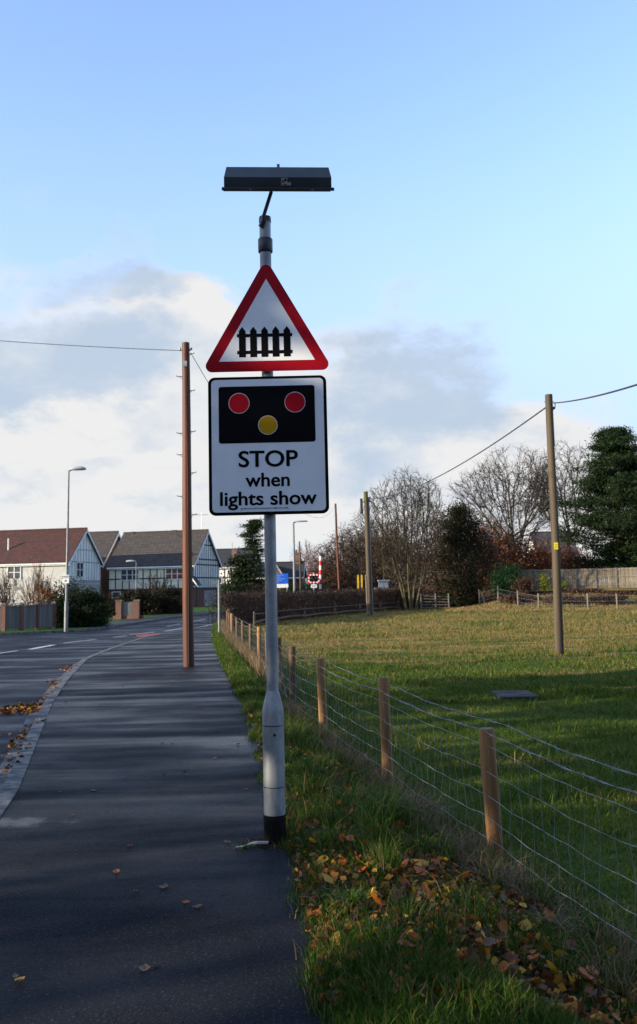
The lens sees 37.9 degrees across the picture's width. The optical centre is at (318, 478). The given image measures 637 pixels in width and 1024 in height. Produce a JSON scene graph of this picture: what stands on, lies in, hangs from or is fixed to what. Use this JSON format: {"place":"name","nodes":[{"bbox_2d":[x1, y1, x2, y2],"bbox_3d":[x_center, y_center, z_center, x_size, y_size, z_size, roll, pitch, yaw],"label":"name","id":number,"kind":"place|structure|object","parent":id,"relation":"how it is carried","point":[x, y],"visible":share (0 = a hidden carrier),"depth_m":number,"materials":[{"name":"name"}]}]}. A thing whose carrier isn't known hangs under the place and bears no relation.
{"place":"outdoors","nodes":[
{"label":"outdoors","id":0,"kind":"place"},
{"bbox_2d":[0,527,103,608],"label":"house","id":1,"kind":"structure","parent":0,"point":[19,549],"depth_m":85.84,"materials":[{"name":"white paint"}]},
{"bbox_2d":[7,566,20,579],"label":"window","id":2,"kind":"structure","parent":1,"relation":"in","point":[15,571],"depth_m":84.60,"materials":[{"name":"white paint"}]},
{"bbox_2d":[89,531,120,598],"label":"house","id":3,"kind":"structure","parent":0,"point":[106,543],"depth_m":94.85,"materials":[{"name":"grey brick"}]},
{"bbox_2d":[0,606,226,632],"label":"grass verge","id":4,"kind":"object","parent":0,"point":[201,609],"depth_m":50.38,"materials":[{"name":"green plant"}]},
{"bbox_2d":[0,568,20,605],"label":"bare shrub","id":5,"kind":"object","parent":4,"relation":"on","point":[5,587],"visible":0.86,"depth_m":43.36,"materials":[{"name":"brown plant"}]},
{"bbox_2d":[0,601,56,630],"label":"pillar fence","id":6,"kind":"object","parent":4,"relation":"on","point":[22,616],"visible":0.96,"depth_m":41.14,"materials":[{"name":"grey wood"}]},
{"bbox_2d":[0,592,58,628],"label":"shrub","id":7,"kind":"object","parent":4,"relation":"on","point":[28,602],"visible":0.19,"depth_m":43.18,"materials":[{"name":"brown plant"}]},
{"bbox_2d":[11,557,52,604],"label":"bare shrub","id":8,"kind":"object","parent":4,"relation":"on","point":[37,583],"visible":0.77,"depth_m":45.66,"materials":[{"name":"orange plant"}]},
{"bbox_2d":[27,578,58,603],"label":"bare shrub","id":9,"kind":"object","parent":4,"relation":"on","point":[45,593],"visible":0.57,"depth_m":45.15,"materials":[{"name":"orange plant"}]},
{"bbox_2d":[43,576,104,615],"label":"shrub","id":10,"kind":"object","parent":4,"relation":"on","point":[69,585],"visible":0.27,"depth_m":45.59,"materials":[{"name":"brown plant"}]},
{"bbox_2d":[63,466,85,631],"bbox_3d":[-10.478,2.975,39.897,0.886,7.094,0.300,-1,-7,0],"label":"street lamp","id":11,"kind":"object","parent":4,"relation":"on","point":[66,576],"visible":1,"depth_m":39.80,"materials":[{"name":"grey metal"}]},
{"bbox_2d":[45,585,116,627],"bbox_3d":[-11.240,6.022,43.884,3.727,2.055,2.817,-1,-7,0],"label":"shrub","id":12,"kind":"object","parent":4,"relation":"on","point":[86,610],"visible":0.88,"depth_m":43.36,"materials":[{"name":"green plant"}]},
{"bbox_2d":[113,599,143,618],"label":"garden wall","id":13,"kind":"structure","parent":4,"relation":"on","point":[127,610],"depth_m":54.39,"materials":[{"name":"red brick"}]},
{"bbox_2d":[112,587,164,614],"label":"shrub","id":14,"kind":"object","parent":4,"relation":"on","point":[148,605],"visible":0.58,"depth_m":63.17,"materials":[{"name":"green plant"}]},
{"bbox_2d":[137,572,172,595],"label":"bare shrub","id":15,"kind":"object","parent":4,"relation":"on","point":[155,585],"visible":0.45,"depth_m":69.50,"materials":[{"name":"plant"}]},
{"bbox_2d":[106,513,222,606],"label":"house","id":16,"kind":"structure","parent":4,"relation":"on","point":[154,553],"depth_m":91.81,"materials":[{"name":"tile"}]},
{"bbox_2d":[121,569,138,580],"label":"window","id":17,"kind":"structure","parent":16,"relation":"in","point":[125,573],"depth_m":91.05,"materials":[{"name":"white glass"}]},
{"bbox_2d":[165,568,181,579],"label":"window","id":18,"kind":"structure","parent":16,"relation":"in","point":[171,572],"depth_m":89.99,"materials":[{"name":"white glass"}]},
{"bbox_2d":[204,590,215,605],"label":"garage door","id":19,"kind":"structure","parent":16,"relation":"in","point":[208,597],"depth_m":93.43,"materials":[{"name":"grey metal"}]},
{"bbox_2d":[147,584,194,613],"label":"shrub","id":20,"kind":"object","parent":4,"relation":"on","point":[172,602],"visible":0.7,"depth_m":65.11,"materials":[{"name":"green plant"}]},
{"bbox_2d":[211,580,251,607],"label":"shrub","id":21,"kind":"object","parent":4,"relation":"on","point":[229,588],"visible":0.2,"depth_m":83.11,"materials":[{"name":"green plant"}]},
{"bbox_2d":[216,548,258,597],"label":"house","id":22,"kind":"structure","parent":4,"relation":"on","point":[224,554],"depth_m":123.14,"materials":[{"name":"grey brick"}]},
{"bbox_2d":[220,552,263,590],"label":"evergreen shrub","id":23,"kind":"object","parent":4,"relation":"on","point":[240,563],"visible":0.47,"depth_m":107.11,"materials":[{"name":"green plant"}]},
{"bbox_2d":[228,518,264,586],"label":"pine tree","id":24,"kind":"object","parent":4,"relation":"on","point":[253,526],"visible":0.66,"depth_m":111.42,"materials":[{"name":"green plant"}]},
{"bbox_2d":[242,550,306,590],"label":"house","id":25,"kind":"structure","parent":4,"relation":"on","point":[285,567],"depth_m":118.86,"materials":[{"name":"white brick"}]},
{"bbox_2d":[277,573,287,598],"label":"station notice board","id":26,"kind":"object","parent":4,"relation":"on","point":[282,580],"visible":0.4,"depth_m":85.47,"materials":[{"name":"blue metal"}]},
{"bbox_2d":[293,520,307,591],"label":"street lamp","id":27,"kind":"object","parent":4,"relation":"on","point":[294,579],"visible":0.73,"depth_m":87.66,"materials":[{"name":"grey metal"}]},
{"bbox_2d":[308,551,353,590],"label":"thicket","id":28,"kind":"object","parent":4,"relation":"on","point":[325,576],"visible":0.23,"depth_m":107.09,"materials":[{"name":"brown plant"}]},
{"bbox_2d":[324,531,378,589],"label":"thicket","id":29,"kind":"object","parent":4,"relation":"on","point":[349,586],"visible":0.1,"depth_m":105.11,"materials":[{"name":"brown plant"}]},
{"bbox_2d":[0,614,239,764],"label":"road","id":30,"kind":"structure","parent":0,"point":[27,672],"depth_m":25.56,"materials":[{"name":"grey asphalt"}]},
{"bbox_2d":[0,702,43,714],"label":"leaf drift","id":31,"kind":"object","parent":30,"relation":"on","point":[20,707],"visible":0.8,"depth_m":13.49,"materials":[{"name":"brown plant"}]},
{"bbox_2d":[0,662,77,790],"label":"gutter","id":32,"kind":"object","parent":30,"relation":"on","point":[29,720],"visible":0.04,"depth_m":10.46,"materials":[{"name":"concrete"}]},
{"bbox_2d":[0,664,76,771],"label":"gutter debris","id":33,"kind":"object","parent":32,"relation":"on","point":[20,736],"visible":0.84,"depth_m":11.04,"materials":[{"name":"brown plant"}]},
{"bbox_2d":[0,625,210,817],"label":"kerb","id":34,"kind":"structure","parent":30,"relation":"on","point":[11,785],"depth_m":9.85,"materials":[{"name":"concrete"}]},
{"bbox_2d":[0,611,224,635],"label":"kerb","id":35,"kind":"structure","parent":30,"relation":"on","point":[74,630],"depth_m":41.89,"materials":[{"name":"concrete"}]},
{"bbox_2d":[334,503,340,589],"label":"wooden pole","id":36,"kind":"object","parent":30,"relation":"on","point":[337,556],"visible":0.79,"depth_m":79.75,"materials":[{"name":"red wood"}]},
{"bbox_2d":[310,515,400,588],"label":"bare tree","id":37,"kind":"object","parent":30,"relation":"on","point":[340,557],"visible":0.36,"depth_m":102.98,"materials":[{"name":"brown plant"}]},
{"bbox_2d":[335,512,421,590],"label":"bare tree","id":38,"kind":"object","parent":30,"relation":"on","point":[361,569],"visible":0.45,"depth_m":99.21,"materials":[{"name":"brown plant"}]},
{"bbox_2d":[81,611,222,628],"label":"pavement","id":39,"kind":"structure","parent":0,"point":[129,621],"depth_m":52.82,"materials":[{"name":"grey asphalt"}]},
{"bbox_2d":[0,625,335,1023],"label":"pavement","id":40,"kind":"structure","parent":0,"point":[86,931],"depth_m":5.42,"materials":[{"name":"grey asphalt"}]},
{"bbox_2d":[176,342,197,666],"bbox_3d":[-2.821,0.510,19.903,0.411,7.022,0.246,2,-8,-28],"label":"telegraph pole","id":41,"kind":"object","parent":40,"relation":"on","point":[187,601],"visible":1,"depth_m":19.80,"materials":[{"name":"red wood"}]},
{"bbox_2d":[0,340,180,350],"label":"overhead cable","id":42,"kind":"object","parent":41,"relation":"attached to","point":[92,346],"visible":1,"depth_m":20.77,"materials":[{"name":"grey plastic"}]},
{"bbox_2d":[240,837,285,849],"bbox_3d":[-0.300,2.292,5.862,0.323,0.001,0.323,4,-9,-38],"label":"soil patch","id":43,"kind":"object","parent":40,"relation":"on","point":[267,846],"visible":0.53,"depth_m":5.79,"materials":[{"name":"brown soil"}]},
{"bbox_2d":[206,164,333,844],"bbox_3d":[-0.289,0.094,6.064,0.883,4.459,0.278,-1,-7,0],"label":"level crossing sign","id":44,"kind":"object","parent":43,"relation":"on","point":[268,443],"visible":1,"depth_m":6.12,"materials":[{"name":"metal"}]},
{"bbox_2d":[0,0,636,585],"label":"sky","id":45,"kind":"structure","parent":0,"point":[470,260],"materials":[{"name":"blue"}]},
{"bbox_2d":[233,587,636,960],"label":"field","id":46,"kind":"structure","parent":0,"point":[605,871],"depth_m":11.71,"materials":[{"name":"green plant"}]},
{"bbox_2d":[210,620,305,712],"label":"verge grass","id":47,"kind":"structure","parent":46,"relation":"on","point":[243,679],"depth_m":17.32,"materials":[{"name":"green plant"}]},
{"bbox_2d":[203,587,398,626],"bbox_3d":[0.335,8.027,60.395,2.120,1.897,31.069,-4,-7,20],"label":"hedge","id":48,"kind":"object","parent":46,"relation":"on","point":[247,605],"visible":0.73,"depth_m":55.63,"materials":[{"name":"brown plant"}]},
{"bbox_2d":[253,600,398,626],"bbox_3d":[1.062,8.450,59.169,1.105,0.852,28.952,-3,-7,19],"label":"rail fence","id":49,"kind":"object","parent":46,"relation":"on","point":[304,615],"visible":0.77,"depth_m":58.33,"materials":[{"name":"brown wood"}]},
{"bbox_2d":[360,491,373,615],"bbox_3d":[3.132,4.823,59.748,0.650,8.051,0.340,-2,-7,0],"label":"wooden pole","id":50,"kind":"object","parent":46,"relation":"on","point":[369,592],"visible":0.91,"depth_m":59.61,"materials":[{"name":"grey wood"}]},
{"bbox_2d":[367,408,544,498],"bbox_3d":[4.624,-0.213,42.353,0.038,1.240,35.630,-1,-7,-5],"label":"overhead cable","id":51,"kind":"object","parent":50,"relation":"attached to","point":[473,456],"visible":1,"depth_m":31.81,"materials":[{"name":"grey plastic"}]},
{"bbox_2d":[350,465,453,609],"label":"bare tree","id":52,"kind":"object","parent":46,"relation":"on","point":[403,523],"visible":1,"depth_m":70.55,"materials":[{"name":"brown plant"}]},
{"bbox_2d":[392,586,438,609],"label":"shrub","id":53,"kind":"object","parent":46,"relation":"on","point":[400,599],"visible":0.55,"depth_m":73.96,"materials":[{"name":"brown plant"}]},
{"bbox_2d":[226,609,636,965],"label":"wire fence","id":54,"kind":"object","parent":46,"relation":"on","point":[488,767],"visible":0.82,"depth_m":6.88,"materials":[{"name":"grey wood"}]},
{"bbox_2d":[420,593,449,609],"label":"wooden hurdle","id":55,"kind":"object","parent":46,"relation":"on","point":[435,601],"visible":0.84,"depth_m":70.41,"materials":[{"name":"grey wood"}]},
{"bbox_2d":[239,626,636,704],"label":"field grass","id":56,"kind":"structure","parent":46,"relation":"on","point":[508,673],"depth_m":20.80,"materials":[{"name":"green plant"}]},
{"bbox_2d":[402,506,475,592],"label":"bare tree","id":57,"kind":"object","parent":46,"relation":"on","point":[431,564],"visible":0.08,"depth_m":85.51,"materials":[{"name":"brown plant"}]},
{"bbox_2d":[426,587,480,607],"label":"shrub","id":58,"kind":"object","parent":46,"relation":"on","point":[454,602],"visible":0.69,"depth_m":73.66,"materials":[{"name":"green plant"}]},
{"bbox_2d":[419,496,501,601],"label":"ivy tree","id":59,"kind":"object","parent":46,"relation":"on","point":[458,529],"visible":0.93,"depth_m":74.94,"materials":[{"name":"green plant"}]},
{"bbox_2d":[442,511,507,596],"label":"bare tree","id":60,"kind":"object","parent":46,"relation":"on","point":[490,559],"visible":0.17,"depth_m":78.52,"materials":[{"name":"brown plant"}]},
{"bbox_2d":[478,593,513,602],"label":"shrub","id":61,"kind":"object","parent":46,"relation":"on","point":[489,598],"visible":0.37,"depth_m":73.01,"materials":[{"name":"brown plant"}]},
{"bbox_2d":[484,570,512,593],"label":"shrub","id":62,"kind":"object","parent":46,"relation":"on","point":[494,581],"visible":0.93,"depth_m":73.32,"materials":[{"name":"green plant"}]},
{"bbox_2d":[462,514,543,593],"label":"bare tree","id":63,"kind":"object","parent":46,"relation":"on","point":[508,544],"visible":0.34,"depth_m":83.19,"materials":[{"name":"brown plant"}]},
{"bbox_2d":[485,562,528,592],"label":"shrub","id":64,"kind":"object","parent":46,"relation":"on","point":[508,570],"visible":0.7,"depth_m":73.65,"materials":[{"name":"green plant"}]},
{"bbox_2d":[444,443,570,569],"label":"bare tree","id":65,"kind":"object","parent":46,"relation":"on","point":[541,509],"visible":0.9,"depth_m":85.43,"materials":[{"name":"brown plant"}]},
{"bbox_2d":[480,530,548,584],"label":"bare tree","id":66,"kind":"object","parent":46,"relation":"on","point":[519,550],"visible":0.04,"depth_m":87.05,"materials":[{"name":"brown plant"}]},
{"bbox_2d":[491,690,539,699],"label":"concrete slab","id":67,"kind":"structure","parent":46,"relation":"on","point":[516,694],"depth_m":15.14,"materials":[{"name":"grey concrete"}]},
{"bbox_2d":[498,594,542,602],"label":"bramble","id":68,"kind":"object","parent":46,"relation":"on","point":[512,598],"visible":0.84,"depth_m":68.13,"materials":[{"name":"brown plant"}]},
{"bbox_2d":[508,574,538,595],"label":"bare shrub","id":69,"kind":"object","parent":46,"relation":"on","point":[527,585],"visible":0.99,"depth_m":69.76,"materials":[{"name":"brown plant"}]},
{"bbox_2d":[440,589,636,612],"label":"rough bank grass","id":70,"kind":"structure","parent":46,"relation":"on","point":[495,608],"depth_m":66.14,"materials":[{"name":"green plant"}]},
{"bbox_2d":[506,534,574,588],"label":"bare tree","id":71,"kind":"object","parent":46,"relation":"on","point":[538,559],"visible":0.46,"depth_m":83.18,"materials":[{"name":"brown plant"}]},
{"bbox_2d":[536,573,551,589],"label":"shrub","id":72,"kind":"object","parent":46,"relation":"on","point":[543,580],"visible":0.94,"depth_m":73.60,"materials":[{"name":"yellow plant"}]},
{"bbox_2d":[544,394,563,654],"bbox_3d":[6.187,1.176,24.340,0.317,6.897,0.243,-6,-8,33],"label":"wooden pole","id":73,"kind":"object","parent":46,"relation":"on","point":[557,590],"visible":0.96,"depth_m":24.25,"materials":[{"name":"brown wood"}]},
{"bbox_2d":[553,384,636,403],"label":"overhead cable","id":74,"kind":"object","parent":73,"relation":"attached to","point":[634,385],"visible":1,"depth_m":17.89,"materials":[{"name":"grey plastic"}]},
{"bbox_2d":[478,587,634,609],"bbox_3d":[16.267,8.472,65.832,2.621,1.783,15.198,4,-8,-35],"label":"field fence","id":75,"kind":"object","parent":46,"relation":"on","point":[517,597],"visible":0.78,"depth_m":64.64,"materials":[{"name":"wood"}]},
{"bbox_2d":[530,541,591,584],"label":"bare tree","id":76,"kind":"object","parent":46,"relation":"on","point":[567,558],"visible":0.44,"depth_m":83.14,"materials":[{"name":"brown plant"}]},
{"bbox_2d":[540,594,586,602],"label":"bramble","id":77,"kind":"object","parent":46,"relation":"on","point":[571,598],"visible":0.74,"depth_m":66.56,"materials":[{"name":"brown plant"}]},
{"bbox_2d":[524,438,605,554],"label":"bare tree","id":78,"kind":"object","parent":46,"relation":"on","point":[565,479],"visible":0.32,"depth_m":91.84,"materials":[{"name":"brown plant"}]},
{"bbox_2d":[494,567,636,594],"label":"board fence","id":79,"kind":"object","parent":46,"relation":"on","point":[619,578],"visible":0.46,"depth_m":73.86,"materials":[{"name":"brown wood"}]},
{"bbox_2d":[562,588,604,594],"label":"shrub","id":80,"kind":"object","parent":46,"relation":"on","point":[573,591],"visible":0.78,"depth_m":69.78,"materials":[{"name":"brown plant"}]},
{"bbox_2d":[538,425,636,587],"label":"pine tree","id":81,"kind":"object","parent":46,"relation":"on","point":[614,463],"visible":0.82,"depth_m":79.11,"materials":[{"name":"green plant"}]},
{"bbox_2d":[585,594,627,601],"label":"bramble","id":82,"kind":"object","parent":46,"relation":"on","point":[598,598],"visible":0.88,"depth_m":65.94,"materials":[{"name":"brown plant"}]},
{"bbox_2d":[596,470,636,572],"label":"pine tree","id":83,"kind":"object","parent":46,"relation":"on","point":[630,534],"visible":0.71,"depth_m":76.47,"materials":[{"name":"green plant"}]},
{"bbox_2d":[597,590,636,594],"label":"shrub","id":84,"kind":"object","parent":46,"relation":"on","point":[623,592],"visible":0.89,"depth_m":69.16,"materials":[{"name":"brown plant"}]},
{"bbox_2d":[233,586,636,639],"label":"field grass","id":85,"kind":"structure","parent":0,"point":[512,626],"depth_m":44.62,"materials":[{"name":"green plant"}]},
{"bbox_2d":[236,691,636,1023],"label":"grass verge","id":86,"kind":"object","parent":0,"point":[549,996],"depth_m":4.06,"materials":[{"name":"plant"}]},
{"bbox_2d":[212,580,220,631],"bbox_3d":[-3.635,4.598,33.058,0.284,2.000,0.088,-1,-7,0],"label":"grey post","id":87,"kind":"object","parent":86,"relation":"on","point":[218,583],"visible":0.86,"depth_m":33.05,"materials":[{"name":"grey metal"}]},
{"bbox_2d":[215,618,288,691],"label":"tall dry grass","id":88,"kind":"structure","parent":86,"relation":"on","point":[255,661],"depth_m":22.02,"materials":[{"name":"beige plant"}]},
{"bbox_2d":[294,751,349,771],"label":"grass tuft","id":89,"kind":"object","parent":86,"relation":"on","point":[323,764],"visible":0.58,"depth_m":8.21,"materials":[{"name":"green plant"}]},
{"bbox_2d":[300,873,393,926],"bbox_3d":[0.136,2.042,4.510,0.578,0.113,0.466,5,-9,-44],"label":"grass tuft","id":90,"kind":"object","parent":86,"relation":"on","point":[347,899],"visible":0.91,"depth_m":4.54,"materials":[{"name":"green plant"}]},
{"bbox_2d":[305,825,390,847],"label":"grass tuft","id":91,"kind":"object","parent":86,"relation":"on","point":[351,832],"visible":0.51,"depth_m":5.73,"materials":[{"name":"green plant"}]},
{"bbox_2d":[322,778,386,806],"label":"grass tuft","id":92,"kind":"object","parent":86,"relation":"on","point":[349,792],"visible":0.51,"depth_m":6.98,"materials":[{"name":"green plant"}]},
{"bbox_2d":[331,783,439,824],"bbox_3d":[0.510,2.291,6.564,0.994,0.226,1.042,-1,-7,0],"label":"grass tuft","id":93,"kind":"object","parent":86,"relation":"on","point":[397,807],"visible":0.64,"depth_m":6.52,"materials":[{"name":"green plant"}]},
{"bbox_2d":[367,896,474,941],"bbox_3d":[0.467,2.013,4.259,0.571,0.109,0.608,-1,-7,0],"label":"grass tuft","id":94,"kind":"object","parent":86,"relation":"on","point":[410,915],"visible":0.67,"depth_m":4.31,"materials":[{"name":"green plant"}]},
{"bbox_2d":[395,788,455,825],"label":"grass tuft","id":95,"kind":"object","parent":86,"relation":"on","point":[417,802],"visible":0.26,"depth_m":6.94,"materials":[{"name":"green plant"}]},
{"bbox_2d":[216,625,636,1023],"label":"dead grass strip","id":96,"kind":"object","parent":86,"relation":"on","point":[513,862],"visible":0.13,"depth_m":5.89,"materials":[{"name":"plant"}]},
{"bbox_2d":[400,823,474,858],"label":"grass tuft","id":97,"kind":"object","parent":86,"relation":"on","point":[431,845],"visible":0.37,"depth_m":5.91,"materials":[{"name":"green plant"}]},
{"bbox_2d":[246,706,636,1023],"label":"leaf litter","id":98,"kind":"object","parent":86,"relation":"on","point":[549,982],"visible":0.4,"depth_m":4.34,"materials":[{"name":"plant"}]},
{"bbox_2d":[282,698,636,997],"bbox_3d":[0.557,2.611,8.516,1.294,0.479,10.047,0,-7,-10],"label":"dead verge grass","id":99,"kind":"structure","parent":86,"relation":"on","point":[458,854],"depth_m":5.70,"materials":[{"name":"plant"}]},
{"bbox_2d":[447,855,546,892],"bbox_3d":[1.003,2.291,5.411,0.688,0.144,0.655,1,-7,-19],"label":"grass tuft","id":100,"kind":"object","parent":86,"relation":"on","point":[500,873],"visible":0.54,"depth_m":5.37,"materials":[{"name":"green plant"}]},
{"bbox_2d":[513,879,597,915],"bbox_3d":[1.260,2.341,5.109,0.607,0.114,0.637,-1,-7,0],"label":"grass tuft","id":101,"kind":"object","parent":86,"relation":"on","point":[546,905],"visible":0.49,"depth_m":5.17,"materials":[{"name":"green plant"}]},
{"bbox_2d":[514,897,608,944],"bbox_3d":[1.224,2.255,4.763,0.664,0.144,0.624,-1,-7,0],"label":"grass tuft","id":102,"kind":"object","parent":86,"relation":"on","point":[556,923],"visible":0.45,"depth_m":4.81,"materials":[{"name":"green plant"}]},
{"bbox_2d":[535,882,636,961],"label":"grass tuft","id":103,"kind":"object","parent":86,"relation":"on","point":[590,926],"visible":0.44,"depth_m":4.71,"materials":[{"name":"green plant"}]},
{"label":"ground","id":104,"kind":"structure","parent":0,"visible":0},
{"bbox_2d":[289,539,324,589],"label":"bare tree","id":105,"kind":"object","parent":104,"relation":"on","point":[308,563],"visible":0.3,"depth_m":137.03,"materials":[{"name":"plant"}]},
{"bbox_2d":[301,522,378,588],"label":"bare tree","id":106,"kind":"object","parent":104,"relation":"on","point":[328,557],"visible":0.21,"depth_m":106.66,"materials":[{"name":"brown plant"}]},
{"bbox_2d":[393,550,434,601],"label":"thicket","id":107,"kind":"object","parent":104,"relation":"on","point":[417,578],"visible":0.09,"depth_m":99.00,"materials":[{"name":"brown plant"}]},
{"bbox_2d":[526,531,578,581],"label":"house","id":108,"kind":"structure","parent":104,"relation":"on","point":[545,534],"depth_m":120.59,"materials":[{"name":"grey stone"}]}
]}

